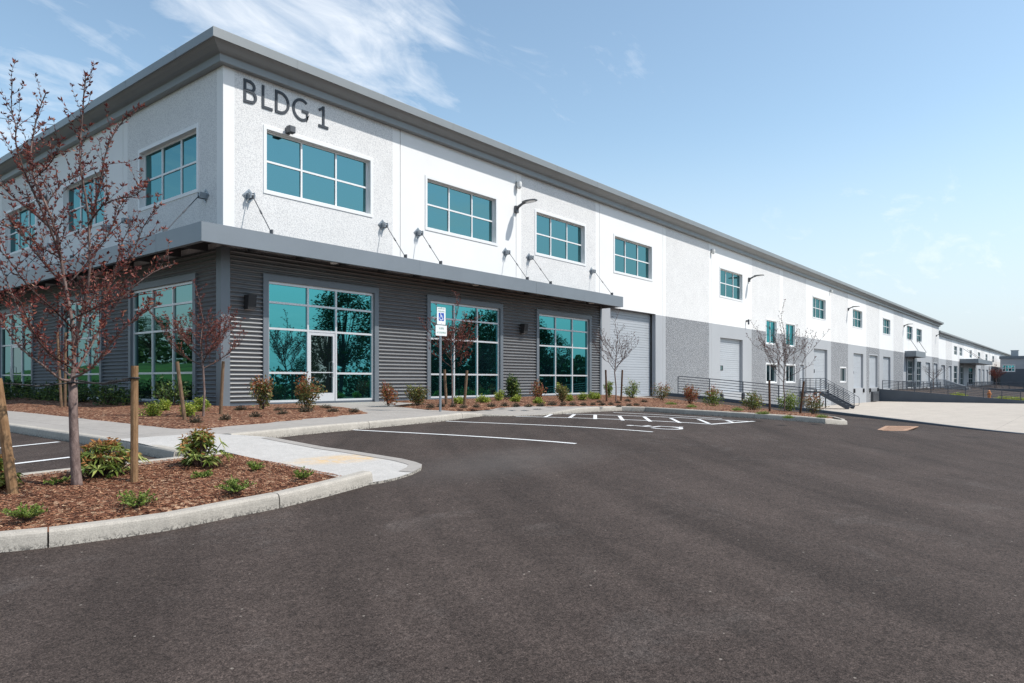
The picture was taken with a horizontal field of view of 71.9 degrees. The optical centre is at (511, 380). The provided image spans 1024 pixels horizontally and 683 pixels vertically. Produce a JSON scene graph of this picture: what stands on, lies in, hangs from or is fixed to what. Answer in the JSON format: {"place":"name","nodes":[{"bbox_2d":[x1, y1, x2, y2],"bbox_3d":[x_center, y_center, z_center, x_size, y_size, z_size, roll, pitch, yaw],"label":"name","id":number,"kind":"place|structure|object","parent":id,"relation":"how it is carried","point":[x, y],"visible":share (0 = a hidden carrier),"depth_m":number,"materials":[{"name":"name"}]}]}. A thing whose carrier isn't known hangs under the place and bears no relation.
{"place":"outdoors","nodes":[
{"label":"outdoors","id":0,"kind":"place"},
{"bbox_2d":[0,454,340,534],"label":"planting bed","id":1,"kind":"object","parent":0,"point":[110,510],"visible":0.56,"depth_m":6.70,"materials":[{"name":"brown wood"}]},
{"bbox_2d":[0,378,18,494],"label":"tree stake","id":2,"kind":"object","parent":1,"relation":"on","point":[11,481],"visible":0.75,"depth_m":6.41,"materials":[{"name":"brown wood"}]},
{"bbox_2d":[0,454,23,487],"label":"rhododendron","id":3,"kind":"object","parent":1,"relation":"on","point":[2,479],"visible":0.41,"depth_m":6.64,"materials":[{"name":"green plant"}]},
{"bbox_2d":[0,502,47,520],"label":"ground cover plant","id":4,"kind":"object","parent":1,"relation":"on","point":[25,515],"visible":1,"depth_m":5.66,"materials":[{"name":"green plant"}]},
{"bbox_2d":[43,476,68,483],"bbox_3d":[-4.476,0.983,6.950,0.244,0.079,0.211,0,0,-39],"label":"ground cover plant","id":5,"kind":"object","parent":1,"relation":"on","point":[50,481],"visible":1,"depth_m":6.94,"materials":[{"name":"green plant"}]},
{"bbox_2d":[0,58,177,485],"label":"plum tree","id":6,"kind":"object","parent":1,"relation":"on","point":[75,463],"visible":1,"depth_m":6.79,"materials":[{"name":"brown plant"}]},
{"bbox_2d":[66,377,139,384],"bbox_3d":[-4.029,0.005,6.980,0.636,0.087,0.114,0,0,-25],"label":"tree tie","id":7,"kind":"object","parent":6,"relation":"attached to","point":[110,382],"visible":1,"depth_m":6.98,"materials":[{"name":"black rubber"}]},
{"bbox_2d":[67,437,150,481],"bbox_3d":[-4.273,0.816,7.372,0.783,0.449,0.766,0,0,39],"label":"rhododendron","id":8,"kind":"object","parent":1,"relation":"on","point":[93,459],"visible":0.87,"depth_m":7.25,"materials":[{"name":"green plant"}]},
{"bbox_2d":[130,366,137,481],"bbox_3d":[-3.790,0.524,7.088,0.075,1.337,0.071,0,0,39],"label":"tree stake","id":9,"kind":"object","parent":1,"relation":"on","point":[134,433],"visible":0.8,"depth_m":7.06,"materials":[{"name":"brown wood"}]},
{"bbox_2d":[116,488,156,507],"bbox_3d":[-3.259,1.032,6.138,0.320,0.178,0.319,0,0,-21],"label":"ground cover plant","id":10,"kind":"object","parent":1,"relation":"on","point":[130,501],"visible":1,"depth_m":6.12,"materials":[{"name":"green plant"}]},
{"bbox_2d":[191,469,212,477],"bbox_3d":[-3.216,0.975,7.352,0.227,0.109,0.259,0,0,-17],"label":"ground cover plant","id":11,"kind":"object","parent":1,"relation":"on","point":[204,474],"visible":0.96,"depth_m":7.29,"materials":[{"name":"green plant"}]},
{"bbox_2d":[174,425,233,466],"bbox_3d":[-3.499,0.758,7.953,0.632,0.520,0.656,0,0,39],"label":"rhododendron","id":12,"kind":"object","parent":1,"relation":"on","point":[197,446],"visible":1,"depth_m":7.92,"materials":[{"name":"green plant"}]},
{"bbox_2d":[214,475,255,493],"bbox_3d":[-2.629,0.990,6.704,0.387,0.183,0.351,0,0,39],"label":"ground cover plant","id":13,"kind":"object","parent":1,"relation":"on","point":[232,484],"visible":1,"depth_m":6.65,"materials":[{"name":"green plant"}]},
{"bbox_2d":[246,460,263,470],"bbox_3d":[-2.806,0.941,7.713,0.199,0.131,0.198,0,0,-15],"label":"ground cover plant","id":14,"kind":"object","parent":1,"relation":"on","point":[255,467],"visible":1,"depth_m":7.71,"materials":[{"name":"green plant"}]},
{"bbox_2d":[292,466,314,479],"bbox_3d":[-2.154,0.963,7.295,0.226,0.146,0.209,0,0,-7],"label":"ground cover plant","id":15,"kind":"object","parent":1,"relation":"on","point":[302,475],"visible":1,"depth_m":7.29,"materials":[{"name":"green plant"}]},
{"bbox_2d":[6,397,367,428],"bbox_3d":[-22.640,0.764,29.879,49.386,0.251,6.548,0,0,39],"label":"planting bed","id":16,"kind":"object","parent":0,"point":[170,418],"visible":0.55,"depth_m":15.83,"materials":[{"name":"brown soil"}]},
{"bbox_2d":[3,379,25,399],"bbox_3d":[-17.943,0.333,24.911,1.271,0.775,1.454,0,0,17],"label":"laurel","id":17,"kind":"object","parent":16,"relation":"on","point":[11,392],"visible":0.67,"depth_m":24.99,"materials":[{"name":"green plant"}]},
{"bbox_2d":[4,376,42,397],"bbox_3d":[-18.510,0.272,26.591,1.285,0.870,1.242,0,0,27],"label":"laurel","id":18,"kind":"object","parent":16,"relation":"on","point":[27,389],"visible":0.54,"depth_m":26.58,"materials":[{"name":"green plant"}]},
{"bbox_2d":[17,387,51,399],"bbox_3d":[-16.315,0.452,24.494,1.358,0.498,1.089,0,0,3],"label":"laurel","id":19,"kind":"object","parent":16,"relation":"on","point":[30,396],"visible":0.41,"depth_m":24.35,"materials":[{"name":"green plant"}]},
{"bbox_2d":[29,382,62,400],"bbox_3d":[-15.277,0.369,23.322,0.951,0.664,1.113,0,0,-19],"label":"laurel","id":20,"kind":"object","parent":16,"relation":"on","point":[42,389],"visible":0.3,"depth_m":23.14,"materials":[{"name":"green plant"}]},
{"bbox_2d":[56,333,62,406],"bbox_3d":[-11.696,-0.184,18.261,0.170,2.097,0.065,0,0,1],"label":"tree stake","id":21,"kind":"object","parent":16,"relation":"on","point":[60,386],"visible":0.52,"depth_m":18.23,"materials":[{"name":"brown wood"}]},
{"bbox_2d":[39,378,86,401],"bbox_3d":[-14.102,0.251,22.268,1.361,0.898,1.091,0,0,-35],"label":"laurel","id":22,"kind":"object","parent":16,"relation":"on","point":[54,391],"visible":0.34,"depth_m":22.19,"materials":[{"name":"green plant"}]},
{"bbox_2d":[64,332,66,406],"bbox_3d":[-11.710,-0.194,18.519,0.075,2.109,0.070,0,0,39],"label":"tree stake","id":23,"kind":"object","parent":16,"relation":"on","point":[65,385],"visible":0.59,"depth_m":18.50,"materials":[{"name":"brown wood"}]},
{"bbox_2d":[51,385,97,401],"bbox_3d":[-12.940,0.360,21.294,1.453,0.672,1.272,0,0,32],"label":"laurel","id":24,"kind":"object","parent":16,"relation":"on","point":[82,397],"visible":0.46,"depth_m":21.14,"materials":[{"name":"green plant"}]},
{"bbox_2d":[86,378,142,405],"bbox_3d":[-10.750,0.320,18.982,1.395,0.768,1.282,0,0,-9],"label":"laurel","id":25,"kind":"object","parent":16,"relation":"on","point":[103,396],"visible":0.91,"depth_m":18.93,"materials":[{"name":"green plant"}]},
{"bbox_2d":[138,400,163,416],"bbox_3d":[-7.481,0.597,14.689,0.528,0.354,0.441,0,0,3],"label":"euonymus","id":26,"kind":"object","parent":16,"relation":"on","point":[151,410],"visible":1,"depth_m":14.61,"materials":[{"name":"green plant"}]},
{"bbox_2d":[159,398,171,410],"bbox_3d":[-8.123,0.581,16.493,0.353,0.367,0.368,0,0,-13],"label":"euonymus","id":27,"kind":"object","parent":16,"relation":"on","point":[166,404],"visible":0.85,"depth_m":16.44,"materials":[{"name":"green plant"}]},
{"bbox_2d":[150,374,197,404],"bbox_3d":[-8.969,0.261,18.744,1.152,0.874,1.439,0,0,-21],"label":"laurel","id":28,"kind":"object","parent":16,"relation":"on","point":[167,394],"visible":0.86,"depth_m":18.64,"materials":[{"name":"green plant"}]},
{"bbox_2d":[175,362,186,419],"bbox_3d":[-6.415,0.286,13.697,0.219,1.296,0.071,0,0,0],"label":"tree stake","id":29,"kind":"object","parent":16,"relation":"on","point":[183,410],"visible":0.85,"depth_m":13.67,"materials":[{"name":"brown wood"}]},
{"bbox_2d":[178,402,197,416],"bbox_3d":[-6.733,0.605,14.700,0.391,0.341,0.539,0,0,-21],"label":"euonymus","id":30,"kind":"object","parent":16,"relation":"on","point":[190,410],"visible":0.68,"depth_m":14.65,"materials":[{"name":"green plant"}]},
{"bbox_2d":[148,278,247,415],"bbox_3d":[-6.577,-0.636,14.731,1.766,2.969,1.843,0,0,-8],"label":"plum tree","id":31,"kind":"object","parent":16,"relation":"on","point":[180,330],"visible":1,"depth_m":14.68,"materials":[{"name":"brown plant"}]},
{"bbox_2d":[191,396,211,410],"bbox_3d":[-7.180,0.555,16.345,0.458,0.384,0.423,0,0,-28],"label":"euonymus","id":32,"kind":"object","parent":16,"relation":"on","point":[197,400],"visible":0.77,"depth_m":16.34,"materials":[{"name":"green plant"}]},
{"bbox_2d":[219,361,224,413],"bbox_3d":[-6.389,0.243,15.559,0.127,1.324,0.071,0,0,3],"label":"tree stake","id":33,"kind":"object","parent":16,"relation":"on","point":[221,388],"visible":0.81,"depth_m":15.53,"materials":[{"name":"brown wood"}]},
{"bbox_2d":[247,375,274,408],"bbox_3d":[-6.058,0.295,17.065,0.716,0.880,0.574,0,0,-7],"label":"nandina","id":34,"kind":"object","parent":16,"relation":"on","point":[264,393],"visible":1,"depth_m":17.04,"materials":[{"name":"green plant"}]},
{"bbox_2d":[293,371,327,408],"bbox_3d":[-4.997,0.258,17.496,0.842,0.966,0.880,0,0,39],"label":"nandina","id":35,"kind":"object","parent":16,"relation":"on","point":[305,392],"visible":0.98,"depth_m":17.41,"materials":[{"name":"green plant"}]},
{"bbox_2d":[7,394,831,438],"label":"sidewalk","id":36,"kind":"structure","parent":0,"point":[378,410],"depth_m":14.46,"materials":[{"name":"concrete"}]},
{"bbox_2d":[436,307,446,411],"bbox_3d":[-1.814,-0.493,17.926,0.077,2.710,0.380,0,0,42],"label":"parking sign","id":37,"kind":"object","parent":36,"relation":"on","point":[441,329],"visible":1,"depth_m":17.91,"materials":[{"name":"metal"}]},
{"bbox_2d":[0,396,1023,682],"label":"parking lot","id":38,"kind":"structure","parent":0,"point":[754,550],"depth_m":4.93,"materials":[{"name":"grey asphalt"}]},
{"bbox_2d":[17,452,222,477],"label":"kerb","id":39,"kind":"structure","parent":38,"relation":"on","point":[68,469],"depth_m":7.98,"materials":[{"name":"concrete"}]},
{"bbox_2d":[0,471,372,552],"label":"kerb","id":40,"kind":"structure","parent":38,"relation":"on","point":[36,538],"depth_m":5.99,"materials":[{"name":"concrete"}]},
{"bbox_2d":[116,435,421,484],"bbox_3d":[-3.243,1.068,9.423,4.889,0.449,1.888,0,0,39],"label":"ramp edge","id":41,"kind":"object","parent":38,"relation":"on","point":[370,483],"visible":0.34,"depth_m":8.30,"materials":[{"name":"concrete"}]},
{"bbox_2d":[118,433,419,482],"bbox_3d":[-3.243,0.980,9.423,4.889,0.273,1.888,0,0,39],"label":"ramp pad","id":42,"kind":"object","parent":41,"relation":"on","point":[321,460],"visible":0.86,"depth_m":9.18,"materials":[{"name":"concrete"}]},
{"bbox_2d":[265,437,421,471],"bbox_3d":[-2.323,0.973,9.642,3.532,0.210,0.544,0,0,44],"label":"ramp border","id":43,"kind":"object","parent":42,"relation":"on","point":[412,466],"visible":1,"depth_m":9.41,"materials":[{"name":"concrete"}]},
{"bbox_2d":[362,430,575,443],"bbox_3d":[-1.038,0.994,12.575,4.812,0.049,0.100,0,0,31],"label":"parking line","id":44,"kind":"object","parent":38,"relation":"on","point":[475,436],"visible":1,"depth_m":12.30,"materials":[{"name":"paint"}]},
{"bbox_2d":[227,395,846,437],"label":"kerb","id":45,"kind":"structure","parent":38,"relation":"on","point":[296,431],"depth_m":17.25,"materials":[{"name":"concrete"}]},
{"bbox_2d":[878,426,918,430],"bbox_3d":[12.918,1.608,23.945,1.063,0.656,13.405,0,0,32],"label":"drain grate","id":46,"kind":"object","parent":38,"relation":"in","point":[903,428],"visible":0.92,"depth_m":24.39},
{"bbox_2d":[0,0,1023,355],"label":"sky","id":47,"kind":"structure","parent":0,"point":[876,147],"materials":[{"name":"blue"}]},
{"bbox_2d":[393,395,832,418],"bbox_3d":[5.119,1.107,24.733,12.740,0.929,18.937,0,0,39],"label":"planting bed","id":48,"kind":"object","parent":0,"point":[650,402],"visible":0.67,"depth_m":22.61,"materials":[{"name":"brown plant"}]},
{"bbox_2d":[379,382,398,405],"bbox_3d":[-3.444,0.371,19.864,0.553,0.754,0.674,0,0,-6],"label":"nandina","id":49,"kind":"object","parent":48,"relation":"on","point":[386,392],"visible":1,"depth_m":19.74,"materials":[{"name":"red plant"}]},
{"bbox_2d":[403,383,430,405],"bbox_3d":[-2.671,0.397,19.918,0.671,0.661,0.722,0,0,-34],"label":"pieris","id":50,"kind":"object","parent":48,"relation":"on","point":[418,392],"visible":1,"depth_m":19.88,"materials":[{"name":"green plant"}]},
{"bbox_2d":[443,369,447,403],"bbox_3d":[-1.917,0.281,20.367,0.140,1.185,0.081,0,0,3],"label":"tree stake","id":51,"kind":"object","parent":48,"relation":"on","point":[445,386],"visible":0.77,"depth_m":20.33,"materials":[{"name":"brown wood"}]},
{"bbox_2d":[417,290,482,404],"bbox_3d":[-1.752,-0.883,20.096,1.686,3.382,1.614,0,0,39],"label":"plum tree","id":52,"kind":"object","parent":48,"relation":"on","point":[461,338],"visible":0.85,"depth_m":20.05,"materials":[{"name":"brown plant"}]},
{"bbox_2d":[463,370,467,404],"bbox_3d":[-1.342,0.296,20.441,0.155,1.160,0.081,0,0,2],"label":"tree stake","id":53,"kind":"object","parent":48,"relation":"on","point":[465,387],"visible":0.79,"depth_m":20.41,"materials":[{"name":"brown wood"}]},
{"bbox_2d":[502,373,522,399],"bbox_3d":[0.041,0.243,24.563,0.706,1.007,0.783,0,0,39],"label":"dwarf cypress","id":54,"kind":"object","parent":48,"relation":"on","point":[512,388],"visible":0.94,"depth_m":24.43,"materials":[{"name":"green plant"}]},
{"bbox_2d":[529,379,546,398],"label":"nandina","id":55,"kind":"object","parent":48,"relation":"on","point":[539,389],"visible":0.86,"depth_m":22.71,"materials":[{"name":"red plant"}]},
{"bbox_2d":[554,382,568,401],"bbox_3d":[1.630,0.380,23.068,0.493,0.717,0.587,0,0,-21],"label":"pieris","id":56,"kind":"object","parent":48,"relation":"on","point":[562,393],"visible":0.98,"depth_m":23.00,"materials":[{"name":"green plant"}]},
{"bbox_2d":[590,309,638,400],"bbox_3d":[3.783,-0.889,26.234,1.901,3.531,1.795,0,0,-6],"label":"plum tree","id":57,"kind":"object","parent":48,"relation":"on","point":[611,347],"visible":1,"depth_m":26.14,"materials":[{"name":"brown plant"}]},
{"bbox_2d":[622,378,639,397],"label":"nandina","id":58,"kind":"object","parent":48,"relation":"on","point":[630,393],"visible":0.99,"depth_m":30.90,"materials":[{"name":"green plant"}]},
{"bbox_2d":[652,382,670,399],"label":"nandina","id":59,"kind":"object","parent":48,"relation":"on","point":[662,394],"visible":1,"depth_m":30.89,"materials":[{"name":"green plant"}]},
{"bbox_2d":[681,385,699,403],"bbox_3d":[7.430,0.565,29.353,0.774,0.897,0.802,0,0,39],"label":"nandina","id":60,"kind":"object","parent":48,"relation":"on","point":[688,393],"visible":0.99,"depth_m":29.32,"materials":[{"name":"red plant"}]},
{"bbox_2d":[701,383,723,405],"bbox_3d":[8.147,0.610,28.726,0.956,0.958,0.779,0,0,19],"label":"nandina","id":61,"kind":"object","parent":48,"relation":"on","point":[713,392],"visible":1,"depth_m":28.68,"materials":[{"name":"green plant"}]},
{"bbox_2d":[739,390,764,409],"bbox_3d":[9.506,0.794,27.941,1.001,0.870,0.852,0,0,39],"label":"nandina","id":62,"kind":"object","parent":48,"relation":"on","point":[755,404],"visible":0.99,"depth_m":27.85,"materials":[{"name":"green plant"}]},
{"bbox_2d":[746,299,823,410],"bbox_3d":[11.531,-1.001,29.318,2.971,4.829,3.257,0,0,39],"label":"plum tree","id":63,"kind":"object","parent":48,"relation":"on","point":[784,343],"visible":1,"depth_m":29.66,"materials":[{"name":"brown plant"}]},
{"bbox_2d":[774,390,799,410],"bbox_3d":[11.773,0.875,30.010,1.178,0.990,0.865,0,0,39],"label":"nandina","id":64,"kind":"object","parent":48,"relation":"on","point":[789,401],"visible":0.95,"depth_m":29.93,"materials":[{"name":"green plant"}]},
{"bbox_2d":[802,391,829,413],"bbox_3d":[12.350,0.937,28.868,0.828,0.995,1.010,0,0,-26],"label":"nandina","id":65,"kind":"object","parent":48,"relation":"on","point":[813,403],"visible":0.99,"depth_m":28.84,"materials":[{"name":"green plant"}]},
{"bbox_2d":[810,401,1023,432],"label":"dock apron","id":66,"kind":"object","parent":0,"point":[1008,417],"visible":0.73,"depth_m":49.49,"materials":[{"name":"concrete"}]},
{"bbox_2d":[800,378,858,408],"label":"dock stairs","id":67,"kind":"structure","parent":66,"relation":"on","point":[837,400],"depth_m":56.60,"materials":[{"name":"metal"}]},
{"bbox_2d":[894,386,1023,397],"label":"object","id":68,"kind":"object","parent":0,"point":[974,391],"depth_m":95.22,"materials":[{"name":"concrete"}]},
{"bbox_2d":[902,381,940,389],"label":"railing","id":69,"kind":"object","parent":68,"relation":"on","point":[918,385],"visible":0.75,"depth_m":91.12,"materials":[{"name":"metal"}]},
{"bbox_2d":[931,379,968,389],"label":"dock stairs","id":70,"kind":"structure","parent":68,"relation":"on","point":[950,382],"depth_m":105.57,"materials":[{"name":"concrete"}]},
{"bbox_2d":[989,364,1005,381],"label":"plum tree","id":71,"kind":"object","parent":68,"relation":"on","point":[993,373],"visible":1,"depth_m":138.82,"materials":[{"name":"red plant"}]},
{"label":"ground","id":72,"kind":"structure","parent":0,"visible":0},
{"bbox_2d":[0,26,943,407],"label":"warehouse","id":73,"kind":"structure","parent":72,"relation":"on","point":[358,238],"depth_m":24.62,"materials":[{"name":"white paint"}]},
{"bbox_2d":[10,345,20,394],"bbox_3d":[-20.703,-0.392,29.517,1.270,2.105,0.153,0,0,39],"label":"entrance door","id":74,"kind":"structure","parent":73,"relation":"in","point":[16,352],"depth_m":29.63,"materials":[{"name":"glass"}]},
{"bbox_2d":[4,199,35,256],"bbox_3d":[-20.383,-6.280,29.412,3.880,1.940,0.212,0,0,39],"label":"window","id":75,"kind":"structure","parent":73,"relation":"in","point":[14,248],"depth_m":29.71,"materials":[{"name":"teal glass"}]},
{"bbox_2d":[62,167,105,236],"bbox_3d":[-15.211,-6.280,25.215,3.900,1.940,0.212,0,0,39],"label":"window","id":76,"kind":"structure","parent":73,"relation":"in","point":[81,215],"depth_m":25.57,"materials":[{"name":"teal glass"}]},
{"bbox_2d":[138,123,198,211],"bbox_3d":[-10.269,-6.280,21.204,3.830,1.940,0.212,0,0,39],"label":"window","id":77,"kind":"structure","parent":73,"relation":"in","point":[173,168],"depth_m":21.23,"materials":[{"name":"teal glass"}]},
{"bbox_2d":[244,294,256,309],"bbox_3d":[-7.219,-2.146,19.495,0.260,0.404,0.240,0,0,39],"label":"wall pack","id":78,"kind":"object","parent":73,"relation":"attached to","point":[249,301],"depth_m":19.43,"materials":[{"name":"black metal"}]},
{"bbox_2d":[243,78,328,129],"bbox_3d":[-6.538,-8.032,20.643,0.028,0.664,2.813,0,0,39],"label":"building sign","id":79,"kind":"object","parent":73,"relation":"attached to","point":[254,101],"visible":1,"depth_m":20.36,"materials":[{"name":"paint"}]},
{"bbox_2d":[263,124,372,217],"bbox_3d":[-5.871,-6.280,21.623,0.212,1.940,3.960,0,0,39],"label":"window","id":80,"kind":"structure","parent":73,"relation":"in","point":[293,169],"depth_m":21.56,"materials":[{"name":"teal glass"}]},
{"bbox_2d":[309,332,334,400],"bbox_3d":[-5.784,-0.392,21.539,0.153,2.105,0.940,0,0,39],"label":"entrance door","id":81,"kind":"structure","parent":73,"relation":"in","point":[321,345],"depth_m":21.61,"materials":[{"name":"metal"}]},
{"bbox_2d":[425,175,497,245],"bbox_3d":[-1.889,-6.280,26.530,0.212,1.940,3.960,0,0,39],"label":"window","id":82,"kind":"structure","parent":73,"relation":"in","point":[451,211],"depth_m":26.51,"materials":[{"name":"teal glass"}]},
{"bbox_2d":[514,199,537,212],"bbox_3d":[0.554,-7.044,28.574,1.050,0.414,0.340,0,0,39],"label":"wall lamp","id":83,"kind":"object","parent":73,"relation":"attached to","point":[516,209],"visible":1,"depth_m":28.61,"materials":[{"name":"metal"}]},
{"bbox_2d":[535,209,585,265],"bbox_3d":[2.135,-6.280,31.488,0.212,1.940,3.930,0,0,39],"label":"window","id":84,"kind":"structure","parent":73,"relation":"in","point":[556,239],"depth_m":31.48,"materials":[{"name":"teal glass"}]},
{"bbox_2d":[610,308,649,395],"bbox_3d":[6.048,-1.345,36.702,0.022,4.470,4.700,0,0,39],"label":"dock door","id":85,"kind":"structure","parent":73,"relation":"in","point":[635,366],"depth_m":36.93,"materials":[{"name":"paint"}]},
{"bbox_2d":[613,233,652,281],"bbox_3d":[6.224,-6.280,36.527,0.212,1.940,4.050,0,0,39],"label":"window","id":86,"kind":"structure","parent":73,"relation":"in","point":[631,259],"depth_m":36.55,"materials":[{"name":"teal glass"}]},
{"bbox_2d":[720,338,739,391],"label":"dock door","id":87,"kind":"structure","parent":73,"relation":"in","point":[729,348],"depth_m":46.82,"materials":[{"name":"paint"}]},
{"bbox_2d":[719,266,742,301],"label":"window","id":88,"kind":"structure","parent":73,"relation":"in","point":[729,282],"depth_m":46.70,"materials":[{"name":"teal glass"}]},
{"bbox_2d":[766,318,776,344],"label":"window","id":89,"kind":"structure","parent":73,"relation":"in","point":[770,323],"depth_m":52.57,"materials":[{"name":"teal glass"}]},
{"bbox_2d":[766,363,776,382],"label":"window","id":90,"kind":"structure","parent":73,"relation":"in","point":[770,374],"depth_m":52.66,"materials":[{"name":"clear glass"}]},
{"bbox_2d":[785,322,794,346],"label":"window","id":91,"kind":"structure","parent":73,"relation":"in","point":[789,328],"depth_m":56.04,"materials":[{"name":"teal glass"}]},
{"bbox_2d":[785,364,794,382],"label":"window","id":92,"kind":"structure","parent":73,"relation":"in","point":[791,371],"depth_m":56.05,"materials":[{"name":"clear glass"}]},
{"bbox_2d":[812,295,825,320],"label":"window","id":93,"kind":"structure","parent":73,"relation":"in","point":[817,304],"depth_m":62.29,"materials":[{"name":"teal glass"}]},
{"bbox_2d":[814,349,824,388],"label":"dock door","id":94,"kind":"structure","parent":73,"relation":"in","point":[819,361],"depth_m":62.63,"materials":[{"name":"paint"}]},
{"bbox_2d":[854,353,860,387],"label":"dock door","id":95,"kind":"structure","parent":73,"relation":"in","point":[857,357],"depth_m":73.07,"materials":[{"name":"paint"}]},
{"bbox_2d":[853,308,862,328],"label":"window","id":96,"kind":"structure","parent":73,"relation":"in","point":[856,314],"depth_m":72.86,"materials":[{"name":"teal glass"}]},
{"bbox_2d":[869,355,875,386],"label":"dock door","id":97,"kind":"structure","parent":73,"relation":"in","point":[872,359],"depth_m":78.22,"materials":[{"name":"paint"}]},
{"bbox_2d":[883,357,888,388],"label":"door","id":98,"kind":"structure","parent":73,"relation":"in","point":[885,359],"depth_m":83.35,"materials":[{"name":"paint"}]},
{"bbox_2d":[883,317,889,335],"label":"window","id":99,"kind":"structure","parent":73,"relation":"in","point":[885,322],"depth_m":83.17,"materials":[{"name":"teal glass"}]},
{"bbox_2d":[666,392,1023,433],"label":"retaining wall","id":100,"kind":"structure","parent":72,"relation":"on","point":[805,409],"depth_m":33.08,"materials":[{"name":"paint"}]},
{"bbox_2d":[678,376,816,405],"bbox_3d":[11.919,0.575,36.471,7.298,1.604,0.049,0,0,39],"label":"railing","id":101,"kind":"object","parent":100,"relation":"on","point":[742,389],"visible":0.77,"depth_m":36.48,"materials":[{"name":"metal"}]},
{"bbox_2d":[879,389,1023,403],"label":"retaining wall","id":102,"kind":"structure","parent":72,"relation":"on","point":[896,395],"depth_m":76.66,"materials":[{"name":"paint"}]},
{"bbox_2d":[882,380,1020,399],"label":"railing","id":103,"kind":"object","parent":102,"relation":"on","point":[965,389],"visible":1,"depth_m":75.41,"materials":[{"name":"metal"}]},
{"bbox_2d":[939,330,1010,386],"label":"warehouse","id":104,"kind":"structure","parent":72,"relation":"on","point":[965,361],"depth_m":136.71,"materials":[{"name":"white paint"}]},
{"bbox_2d":[991,389,1023,391],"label":"retaining wall","id":105,"kind":"structure","parent":72,"relation":"on","point":[1022,390],"depth_m":118.42,"materials":[{"name":"paint"}]},
{"bbox_2d":[967,382,1023,388],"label":"railing","id":106,"kind":"object","parent":105,"relation":"on","point":[995,384],"visible":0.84,"depth_m":120.13,"materials":[{"name":"metal"}]},
{"bbox_2d":[999,350,1023,386],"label":"warehouse","id":107,"kind":"structure","parent":72,"relation":"on","point":[1013,365],"depth_m":175.87,"materials":[{"name":"grey paint"}]},
{"bbox_2d":[1002,364,1014,371],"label":"window","id":108,"kind":"structure","parent":107,"relation":"in","point":[1009,367],"depth_m":176.28,"materials":[{"name":"teal glass"}]},
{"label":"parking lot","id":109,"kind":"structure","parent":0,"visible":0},
{"bbox_2d":[9,423,178,457],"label":"kerb","id":110,"kind":"structure","parent":109,"relation":"on","point":[161,451],"depth_m":11.00,"materials":[{"name":"concrete"}]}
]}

